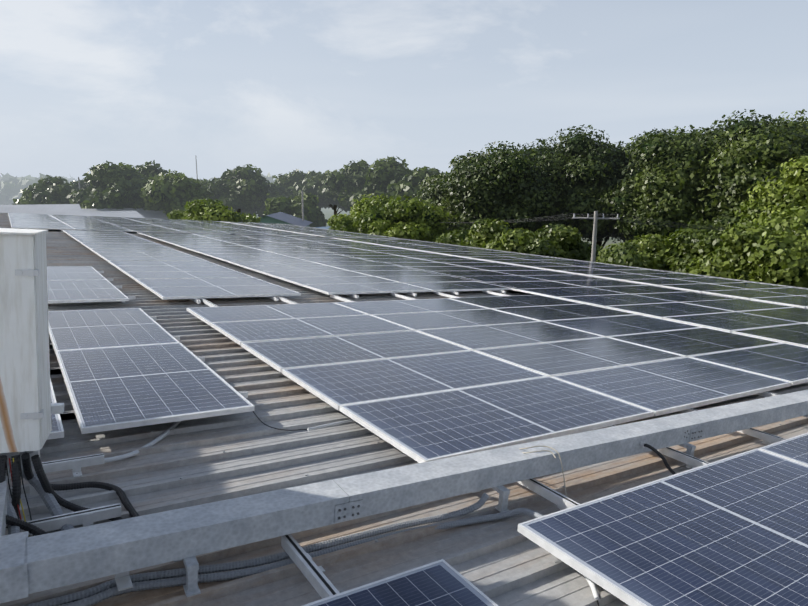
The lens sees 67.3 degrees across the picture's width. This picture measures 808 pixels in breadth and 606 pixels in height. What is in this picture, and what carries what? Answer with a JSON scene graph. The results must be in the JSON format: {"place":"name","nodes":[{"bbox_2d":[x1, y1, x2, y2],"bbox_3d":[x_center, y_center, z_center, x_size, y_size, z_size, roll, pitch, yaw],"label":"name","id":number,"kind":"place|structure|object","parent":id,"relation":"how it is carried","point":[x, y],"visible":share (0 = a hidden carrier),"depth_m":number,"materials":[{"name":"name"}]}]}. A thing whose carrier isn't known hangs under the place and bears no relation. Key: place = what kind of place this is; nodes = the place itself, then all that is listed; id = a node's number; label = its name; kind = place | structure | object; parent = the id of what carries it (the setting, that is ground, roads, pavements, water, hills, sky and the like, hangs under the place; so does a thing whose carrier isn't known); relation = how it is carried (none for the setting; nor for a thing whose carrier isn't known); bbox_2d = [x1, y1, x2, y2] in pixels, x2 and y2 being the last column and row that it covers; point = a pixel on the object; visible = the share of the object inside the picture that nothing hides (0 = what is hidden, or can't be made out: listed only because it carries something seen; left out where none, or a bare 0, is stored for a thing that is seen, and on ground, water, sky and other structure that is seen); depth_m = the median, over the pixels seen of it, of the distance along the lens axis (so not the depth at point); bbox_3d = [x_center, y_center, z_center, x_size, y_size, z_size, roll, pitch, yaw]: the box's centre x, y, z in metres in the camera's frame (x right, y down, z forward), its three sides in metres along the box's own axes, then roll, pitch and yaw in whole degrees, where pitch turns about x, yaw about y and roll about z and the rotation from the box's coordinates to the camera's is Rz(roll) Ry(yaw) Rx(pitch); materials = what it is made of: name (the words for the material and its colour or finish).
{"place":"outdoors","nodes":[
{"label":"outdoors","id":0,"kind":"place"},
{"bbox_2d":[0,109,807,287],"bbox_3d":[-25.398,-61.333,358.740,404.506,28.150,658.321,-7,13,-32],"label":"tree","id":1,"kind":"object","parent":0,"point":[710,248],"depth_m":42.49,"materials":[{"name":"green plant"}]},
{"bbox_2d":[0,0,807,179],"label":"sky","id":2,"kind":"structure","parent":0,"point":[276,87],"materials":[{"name":"blue"}]},
{"bbox_2d":[237,208,622,254],"bbox_3d":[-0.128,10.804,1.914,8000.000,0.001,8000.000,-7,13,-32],"label":"ground","id":3,"kind":"structure","parent":0,"point":[328,213],"depth_m":249.90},
{"bbox_2d":[0,204,330,228],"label":"distant buildings","id":4,"kind":"structure","parent":3,"relation":"on","point":[76,209],"depth_m":66.72,"materials":[{"name":"grey metal"}]},
{"bbox_2d":[0,213,807,605],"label":"corrugated roof","id":5,"kind":"structure","parent":3,"relation":"on","point":[236,455],"depth_m":3.40,"materials":[{"name":"grey metal"}]},
{"bbox_2d":[0,228,63,495],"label":"inverter cabinet","id":6,"kind":"object","parent":5,"relation":"on","point":[28,408],"visible":0.98,"depth_m":2.60,"materials":[{"name":"metal"}]},
{"bbox_2d":[0,411,676,605],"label":"electrical cables","id":7,"kind":"object","parent":5,"relation":"on","point":[120,583],"visible":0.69,"depth_m":2.63,"materials":[{"name":"grey plastic"}]},
{"bbox_2d":[0,390,807,602],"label":"cable tray","id":8,"kind":"object","parent":5,"relation":"on","point":[48,561],"visible":1,"depth_m":2.59,"materials":[{"name":"silver metal"}]},
{"bbox_2d":[5,230,807,598],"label":"mounting rails","id":9,"kind":"object","parent":5,"relation":"on","point":[313,574],"visible":0.1,"depth_m":3.13,"materials":[{"name":"metal"}]},
{"bbox_2d":[8,213,807,605],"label":"solar panels","id":10,"kind":"object","parent":9,"relation":"on","point":[558,353],"visible":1,"depth_m":5.54,"materials":[{"name":"blue glass"}]},
{"bbox_2d":[5,119,807,282],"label":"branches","id":11,"kind":"object","parent":3,"relation":"on","point":[656,148],"visible":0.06,"depth_m":41.44,"materials":[{"name":"plant"}]},
{"bbox_2d":[78,155,734,261],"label":"utility poles","id":12,"kind":"object","parent":3,"relation":"on","point":[595,217],"visible":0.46,"depth_m":29.39,"materials":[{"name":"grey concrete"}]}
]}

